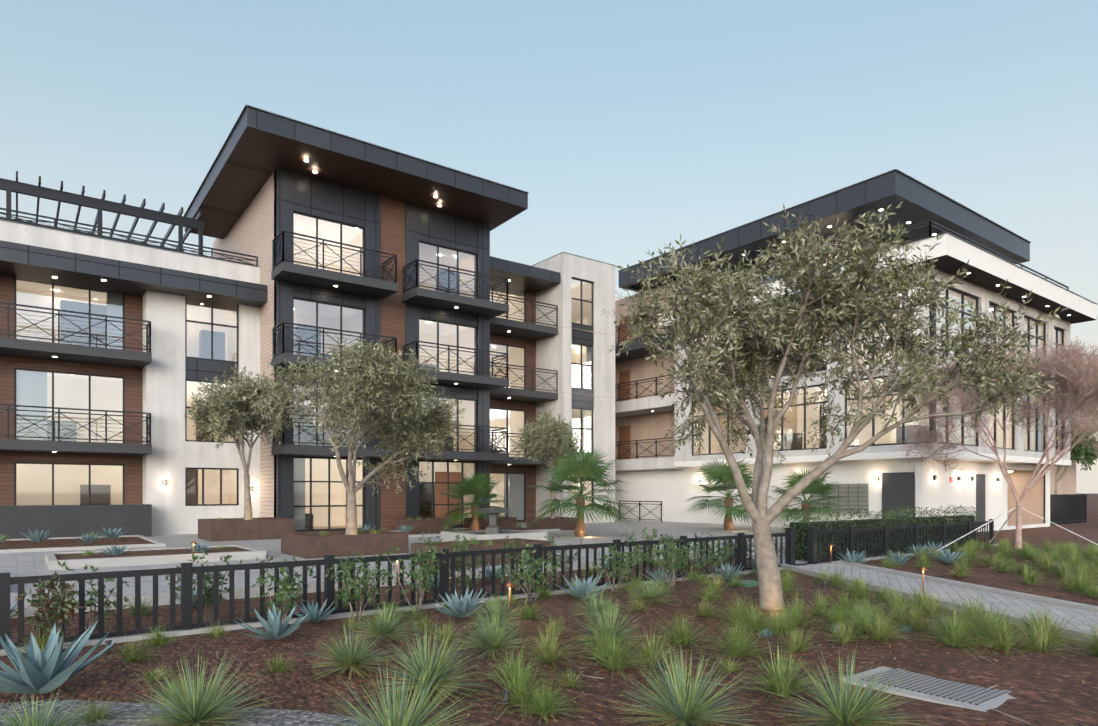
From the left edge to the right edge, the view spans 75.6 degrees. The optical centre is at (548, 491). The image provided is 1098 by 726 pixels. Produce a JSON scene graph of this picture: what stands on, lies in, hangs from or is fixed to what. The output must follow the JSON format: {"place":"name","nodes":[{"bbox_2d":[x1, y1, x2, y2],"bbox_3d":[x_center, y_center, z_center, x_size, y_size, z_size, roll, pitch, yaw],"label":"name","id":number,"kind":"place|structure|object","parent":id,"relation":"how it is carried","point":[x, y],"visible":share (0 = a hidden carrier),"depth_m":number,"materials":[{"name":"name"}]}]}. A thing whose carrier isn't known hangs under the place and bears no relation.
{"place":"outdoors","nodes":[
{"label":"outdoors","id":0,"kind":"place"},
{"bbox_2d":[0,493,1097,725],"bbox_3d":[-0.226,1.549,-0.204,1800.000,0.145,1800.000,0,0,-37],"label":"mulch ground","id":1,"kind":"structure","parent":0,"point":[1052,693],"depth_m":6.42,"materials":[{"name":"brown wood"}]},
{"bbox_2d":[0,105,615,538],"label":"wing building","id":2,"kind":"structure","parent":1,"relation":"on","point":[114,353],"depth_m":26.28,"materials":[{"name":"paint"}]},
{"bbox_2d":[10,554,752,617],"bbox_3d":[-2.849,1.453,10.784,17.817,0.450,1.869,0,0,-37],"label":"shrub","id":3,"kind":"object","parent":1,"relation":"on","point":[488,572],"visible":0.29,"depth_m":11.23,"materials":[{"name":"green plant"}]},
{"bbox_2d":[0,523,971,693],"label":"agave plants","id":4,"kind":"object","parent":1,"relation":"on","point":[49,669],"visible":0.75,"depth_m":7.17,"materials":[{"name":"green plant"}]},
{"bbox_2d":[11,504,981,641],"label":"shrubs","id":5,"kind":"object","parent":1,"relation":"on","point":[57,602],"visible":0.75,"depth_m":10.58,"materials":[{"name":"green plant"}]},
{"bbox_2d":[105,556,888,707],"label":"sprinkler heads","id":6,"kind":"object","parent":1,"relation":"on","point":[750,583],"visible":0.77,"depth_m":9.64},
{"bbox_2d":[0,523,1097,725],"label":"yucca and grass clumps","id":7,"kind":"object","parent":1,"relation":"on","point":[683,708],"visible":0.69,"depth_m":6.48,"materials":[{"name":"green plant"}]},
{"bbox_2d":[82,546,1096,725],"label":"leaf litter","id":8,"kind":"object","parent":1,"relation":"on","point":[746,639],"visible":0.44,"depth_m":6.70,"materials":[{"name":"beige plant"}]},
{"bbox_2d":[601,202,1069,609],"bbox_3d":[3.480,-1.052,9.652,5.136,5.487,5.290,0,0,-37],"label":"olive tree","id":9,"kind":"object","parent":1,"relation":"on","point":[747,361],"visible":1,"depth_m":9.38,"materials":[{"name":"green plant"}]},
{"bbox_2d":[615,169,1096,531],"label":"building wing","id":10,"kind":"structure","parent":1,"relation":"on","point":[878,475],"depth_m":29.74,"materials":[{"name":"paint"}]},
{"bbox_2d":[895,335,1097,550],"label":"bare tree","id":11,"kind":"object","parent":1,"relation":"on","point":[1073,372],"visible":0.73,"depth_m":18.09,"materials":[{"name":"brown plant"}]},
{"bbox_2d":[933,507,1097,550],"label":"tree support cables","id":12,"kind":"object","parent":1,"relation":"on","point":[1005,523],"visible":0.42,"depth_m":18.04,"materials":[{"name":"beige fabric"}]},
{"bbox_2d":[1050,457,1086,524],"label":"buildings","id":13,"kind":"structure","parent":1,"relation":"on","point":[1068,504],"depth_m":37.16,"materials":[{"name":"paint"}]},
{"bbox_2d":[1054,421,1097,493],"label":"distant tree","id":14,"kind":"object","parent":1,"relation":"on","point":[1087,454],"visible":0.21,"depth_m":58.71,"materials":[{"name":"green plant"}]},
{"bbox_2d":[0,508,1097,725],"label":"courtyard hardscape","id":15,"kind":"object","parent":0,"point":[278,539],"depth_m":14.27,"materials":[{"name":"concrete"}]},
{"bbox_2d":[185,363,314,519],"bbox_3d":[-10.033,-1.521,22.973,3.280,5.098,4.081,0,0,27],"label":"tree","id":16,"kind":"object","parent":15,"relation":"on","point":[226,411],"depth_m":22.59,"materials":[{"name":"green plant"}]},
{"bbox_2d":[249,335,466,534],"bbox_3d":[-4.654,-1.268,17.713,5.110,4.845,4.956,0,0,-37],"label":"tree","id":17,"kind":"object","parent":15,"relation":"on","point":[364,381],"depth_m":17.13,"materials":[{"name":"green plant"}]},
{"bbox_2d":[439,471,507,529],"bbox_3d":[-2.735,0.338,26.861,3.170,2.454,3.033,0,0,35],"label":"fan palm","id":18,"kind":"object","parent":15,"relation":"on","point":[479,485],"visible":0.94,"depth_m":26.58,"materials":[{"name":"green plant"}]},
{"bbox_2d":[0,519,993,649],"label":"black metal fence","id":19,"kind":"object","parent":15,"relation":"on","point":[186,571],"visible":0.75,"depth_m":9.60,"materials":[{"name":"black metal"}]},
{"bbox_2d":[510,407,581,517],"bbox_3d":[0.124,-1.082,28.026,3.030,4.520,3.200,0,0,-37],"label":"tree","id":20,"kind":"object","parent":15,"relation":"on","point":[547,434],"depth_m":27.66,"materials":[{"name":"green plant"}]},
{"bbox_2d":[191,529,927,620],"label":"path lights","id":21,"kind":"object","parent":15,"relation":"on","point":[509,584],"visible":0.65,"depth_m":10.93,"materials":[{"name":"brown metal"}]},
{"bbox_2d":[526,444,638,536],"bbox_3d":[1.127,-0.114,23.938,4.101,3.350,4.054,0,0,-37],"label":"fan palm","id":22,"kind":"object","parent":15,"relation":"on","point":[585,468],"visible":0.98,"depth_m":23.49,"materials":[{"name":"green plant"}]},
{"bbox_2d":[682,456,776,530],"bbox_3d":[7.050,0.059,27.593,3.791,3.004,4.282,0,0,-37],"label":"fan palm","id":23,"kind":"object","parent":15,"relation":"on","point":[724,477],"visible":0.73,"depth_m":27.40,"materials":[{"name":"green plant"}]},
{"bbox_2d":[768,467,844,523],"bbox_3d":[9.682,0.284,26.610,3.511,2.558,3.247,0,0,-37],"label":"fan palm","id":24,"kind":"object","parent":15,"relation":"on","point":[812,487],"visible":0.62,"depth_m":26.28,"materials":[{"name":"green plant"}]},
{"bbox_2d":[0,0,1097,493],"label":"sky","id":25,"kind":"structure","parent":0,"point":[628,127],"materials":[{"name":"blue"}]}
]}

